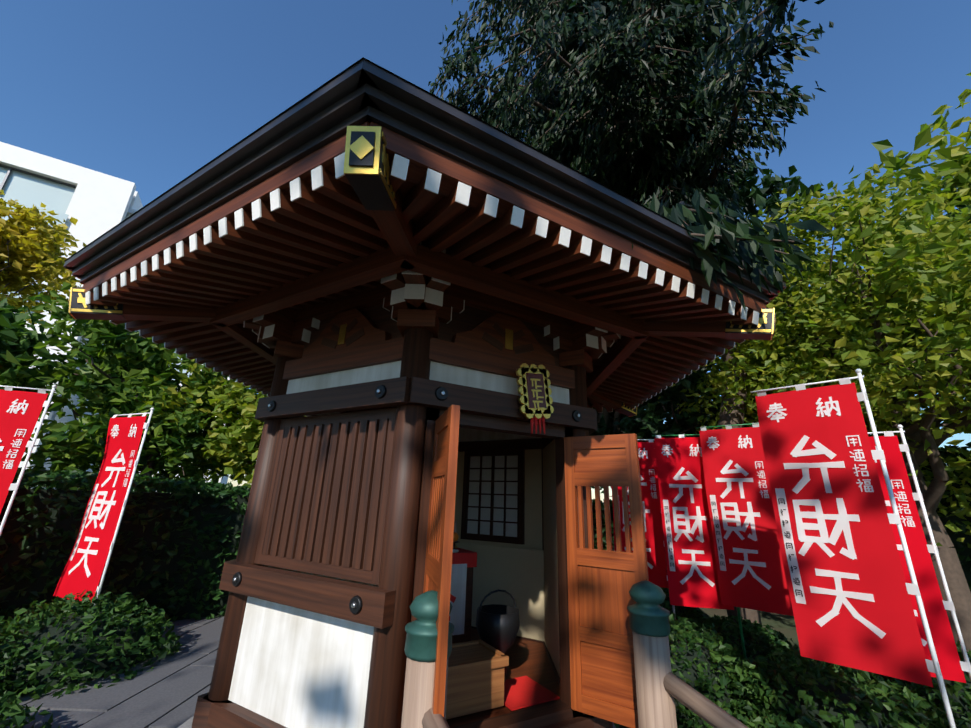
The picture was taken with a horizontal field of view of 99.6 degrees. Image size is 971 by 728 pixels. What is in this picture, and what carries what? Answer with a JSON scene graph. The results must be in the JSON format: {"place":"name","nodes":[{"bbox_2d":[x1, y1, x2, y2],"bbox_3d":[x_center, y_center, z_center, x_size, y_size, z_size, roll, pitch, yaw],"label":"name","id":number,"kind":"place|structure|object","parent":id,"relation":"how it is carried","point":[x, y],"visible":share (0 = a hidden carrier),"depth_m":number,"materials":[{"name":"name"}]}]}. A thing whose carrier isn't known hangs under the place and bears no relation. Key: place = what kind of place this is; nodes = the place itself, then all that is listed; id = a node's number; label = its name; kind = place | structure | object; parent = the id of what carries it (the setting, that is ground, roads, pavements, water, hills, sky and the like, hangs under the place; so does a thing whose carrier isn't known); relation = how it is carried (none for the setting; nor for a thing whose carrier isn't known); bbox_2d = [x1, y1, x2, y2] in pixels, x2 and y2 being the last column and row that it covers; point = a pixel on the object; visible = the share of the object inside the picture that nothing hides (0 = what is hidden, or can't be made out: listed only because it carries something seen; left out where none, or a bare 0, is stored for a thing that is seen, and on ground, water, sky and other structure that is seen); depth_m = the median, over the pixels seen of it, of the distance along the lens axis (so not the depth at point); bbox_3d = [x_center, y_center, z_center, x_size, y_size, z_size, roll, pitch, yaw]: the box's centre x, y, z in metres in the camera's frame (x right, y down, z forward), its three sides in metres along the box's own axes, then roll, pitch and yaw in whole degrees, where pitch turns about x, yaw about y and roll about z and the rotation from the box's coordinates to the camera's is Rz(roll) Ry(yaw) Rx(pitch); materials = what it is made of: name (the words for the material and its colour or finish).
{"place":"outdoors","nodes":[
{"label":"outdoors","id":0,"kind":"place"},
{"bbox_2d":[0,142,229,493],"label":"building","id":1,"kind":"structure","parent":0,"point":[96,204],"depth_m":15.98,"materials":[{"name":"white paint"}]},
{"bbox_2d":[0,0,970,501],"label":"sky","id":2,"kind":"structure","parent":0,"point":[146,94],"materials":[{"name":"blue"}]},
{"bbox_2d":[604,508,819,727],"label":"ground","id":3,"kind":"structure","parent":0,"point":[785,625],"depth_m":6.75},
{"bbox_2d":[0,624,26,698],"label":"shrub","id":4,"kind":"object","parent":3,"relation":"on","point":[8,639],"visible":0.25,"depth_m":3.06,"materials":[{"name":"green plant"}]},
{"bbox_2d":[0,385,56,535],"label":"banner","id":5,"kind":"object","parent":3,"relation":"on","point":[20,411],"visible":1,"depth_m":3.84,"materials":[{"name":"fabric"}]},
{"bbox_2d":[0,691,59,727],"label":"shrub","id":6,"kind":"object","parent":3,"relation":"on","point":[12,707],"visible":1,"depth_m":2.44,"materials":[{"name":"green plant"}]},
{"bbox_2d":[0,297,69,391],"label":"tree","id":7,"kind":"object","parent":3,"relation":"on","point":[35,337],"visible":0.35,"depth_m":5.63,"materials":[{"name":"green plant"}]},
{"bbox_2d":[0,190,85,330],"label":"tree","id":8,"kind":"object","parent":3,"relation":"on","point":[37,254],"depth_m":7.49,"materials":[{"name":"yellow plant"}]},
{"bbox_2d":[0,589,185,701],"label":"shrub","id":9,"kind":"object","parent":3,"relation":"on","point":[155,639],"depth_m":3.38,"materials":[{"name":"green plant"}]},
{"bbox_2d":[53,408,153,611],"bbox_3d":[-3.885,1.728,4.068,0.675,2.610,0.065,-5,-20,21],"label":"banner","id":10,"kind":"object","parent":3,"relation":"on","point":[96,537],"visible":1,"depth_m":4.16,"materials":[{"name":"fabric"}]},
{"bbox_2d":[0,467,250,625],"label":"hedge","id":11,"kind":"object","parent":3,"relation":"on","point":[64,480],"depth_m":4.78,"materials":[{"name":"green plant"}]},
{"bbox_2d":[0,282,258,492],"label":"tree","id":12,"kind":"object","parent":3,"relation":"on","point":[134,360],"depth_m":6.49,"materials":[{"name":"green plant"}]},
{"bbox_2d":[140,359,305,489],"bbox_3d":[-4.009,1.773,7.761,4.182,5.140,4.122,12,-21,-28],"label":"tree","id":13,"kind":"object","parent":3,"relation":"on","point":[227,402],"depth_m":6.94,"materials":[{"name":"green plant"}]},
{"bbox_2d":[6,615,615,727],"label":"stone pavement","id":14,"kind":"structure","parent":3,"relation":"on","point":[167,691],"depth_m":3.08,"materials":[{"name":"stone"}]},
{"bbox_2d":[63,57,786,727],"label":"shrine","id":15,"kind":"object","parent":14,"relation":"on","point":[421,319],"visible":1,"depth_m":1.98,"materials":[{"name":"brown wood"}]},
{"bbox_2d":[446,521,559,719],"bbox_3d":[-0.539,1.335,2.599,1.330,1.012,1.470,12,-21,-28],"label":"altar","id":16,"kind":"object","parent":15,"relation":"in","point":[477,681],"visible":0.35,"depth_m":2.22,"materials":[{"name":"brown wood"}]},
{"bbox_2d":[401,580,748,727],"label":"railing","id":17,"kind":"object","parent":3,"relation":"on","point":[660,686],"visible":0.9,"depth_m":1.61,"materials":[{"name":"brown wood"}]},
{"bbox_2d":[592,498,666,569],"bbox_3d":[1.614,3.696,8.279,6.667,1.958,1.234,9,-20,-21],"label":"hedge","id":18,"kind":"object","parent":3,"relation":"on","point":[603,521],"depth_m":8.33,"materials":[{"name":"green plant"}]},
{"bbox_2d":[428,0,833,627],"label":"tree","id":19,"kind":"object","parent":3,"relation":"on","point":[729,227],"depth_m":4.45,"materials":[{"name":"green plant"}]},
{"bbox_2d":[612,439,675,619],"bbox_3d":[1.956,2.252,5.177,0.675,2.690,0.104,-1,-18,8],"label":"banner","id":20,"kind":"object","parent":3,"relation":"on","point":[655,550],"visible":0.38,"depth_m":5.25,"materials":[{"name":"fabric"}]},
{"bbox_2d":[592,355,719,488],"bbox_3d":[2.310,1.530,9.008,5.416,6.811,5.892,12,-21,-28],"label":"dark tree","id":21,"kind":"object","parent":3,"relation":"on","point":[645,406],"depth_m":8.41,"materials":[{"name":"green plant"}]},
{"bbox_2d":[589,370,756,609],"bbox_3d":[3.344,2.133,6.917,3.539,4.405,3.217,4,-18,-5],"label":"tree","id":22,"kind":"object","parent":3,"relation":"on","point":[647,423],"depth_m":6.73,"materials":[{"name":"green plant"}]},
{"bbox_2d":[660,587,703,623],"bbox_3d":[2.604,3.696,6.127,1.453,0.741,1.100,12,-21,-28],"label":"shrub","id":23,"kind":"object","parent":3,"relation":"on","point":[693,613],"depth_m":5.85,"materials":[{"name":"green plant"}]},
{"bbox_2d":[613,612,760,727],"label":"shrub","id":24,"kind":"object","parent":3,"relation":"on","point":[726,654],"depth_m":3.46,"materials":[{"name":"green plant"}]},
{"bbox_2d":[652,429,745,657],"bbox_3d":[2.268,2.025,4.392,0.675,2.650,0.126,-5,-20,21],"label":"banner","id":25,"kind":"object","parent":3,"relation":"on","point":[692,575],"visible":0.73,"depth_m":4.53,"materials":[{"name":"red fabric"}]},
{"bbox_2d":[681,614,813,677],"bbox_3d":[2.752,3.196,4.549,1.815,0.689,1.497,12,-21,-28],"label":"shrub","id":26,"kind":"object","parent":3,"relation":"on","point":[715,623],"depth_m":4.41,"materials":[{"name":"green plant"}]},
{"bbox_2d":[697,423,807,658],"bbox_3d":[2.627,1.898,4.069,0.675,2.710,0.064,-13,-23,37],"label":"banner","id":27,"kind":"object","parent":3,"relation":"on","point":[750,568],"visible":0.88,"depth_m":4.18,"materials":[{"name":"red fabric"}]},
{"bbox_2d":[737,712,832,727],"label":"shrub","id":28,"kind":"object","parent":3,"relation":"on","point":[777,721],"visible":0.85,"depth_m":2.59,"materials":[{"name":"green plant"}]},
{"bbox_2d":[716,155,854,379],"bbox_3d":[7.104,0.619,10.236,8.277,9.715,6.781,12,-21,-28],"label":"dark tree","id":29,"kind":"object","parent":3,"relation":"on","point":[772,186],"depth_m":8.99,"materials":[{"name":"green plant"}]},
{"bbox_2d":[656,158,970,654],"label":"tree","id":30,"kind":"object","parent":3,"relation":"on","point":[934,294],"depth_m":4.82,"materials":[{"name":"green plant"}]},
{"bbox_2d":[727,649,962,727],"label":"shrub","id":31,"kind":"object","parent":3,"relation":"on","point":[894,697],"depth_m":2.97,"materials":[{"name":"green plant"}]},
{"bbox_2d":[751,369,955,727],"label":"banner","id":32,"kind":"object","parent":3,"relation":"on","point":[850,589],"visible":1,"depth_m":2.68,"materials":[{"name":"fabric"}]},
{"bbox_2d":[797,72,970,399],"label":"tree","id":33,"kind":"object","parent":3,"relation":"on","point":[960,163],"depth_m":6.26,"materials":[{"name":"green plant"}]},
{"bbox_2d":[820,640,970,727],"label":"shrub","id":34,"kind":"object","parent":3,"relation":"on","point":[962,721],"depth_m":3.26,"materials":[{"name":"green plant"}]},
{"bbox_2d":[852,183,970,423],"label":"tree","id":35,"kind":"object","parent":3,"relation":"on","point":[959,199],"visible":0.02,"depth_m":6.54,"materials":[{"name":"green plant"}]},
{"bbox_2d":[867,425,970,682],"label":"banner","id":36,"kind":"object","parent":3,"relation":"on","point":[953,667],"visible":0.31,"depth_m":3.19,"materials":[{"name":"fabric"}]},
{"bbox_2d":[918,442,970,591],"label":"hedge","id":37,"kind":"object","parent":3,"relation":"on","point":[954,537],"depth_m":6.09,"materials":[{"name":"green plant"}]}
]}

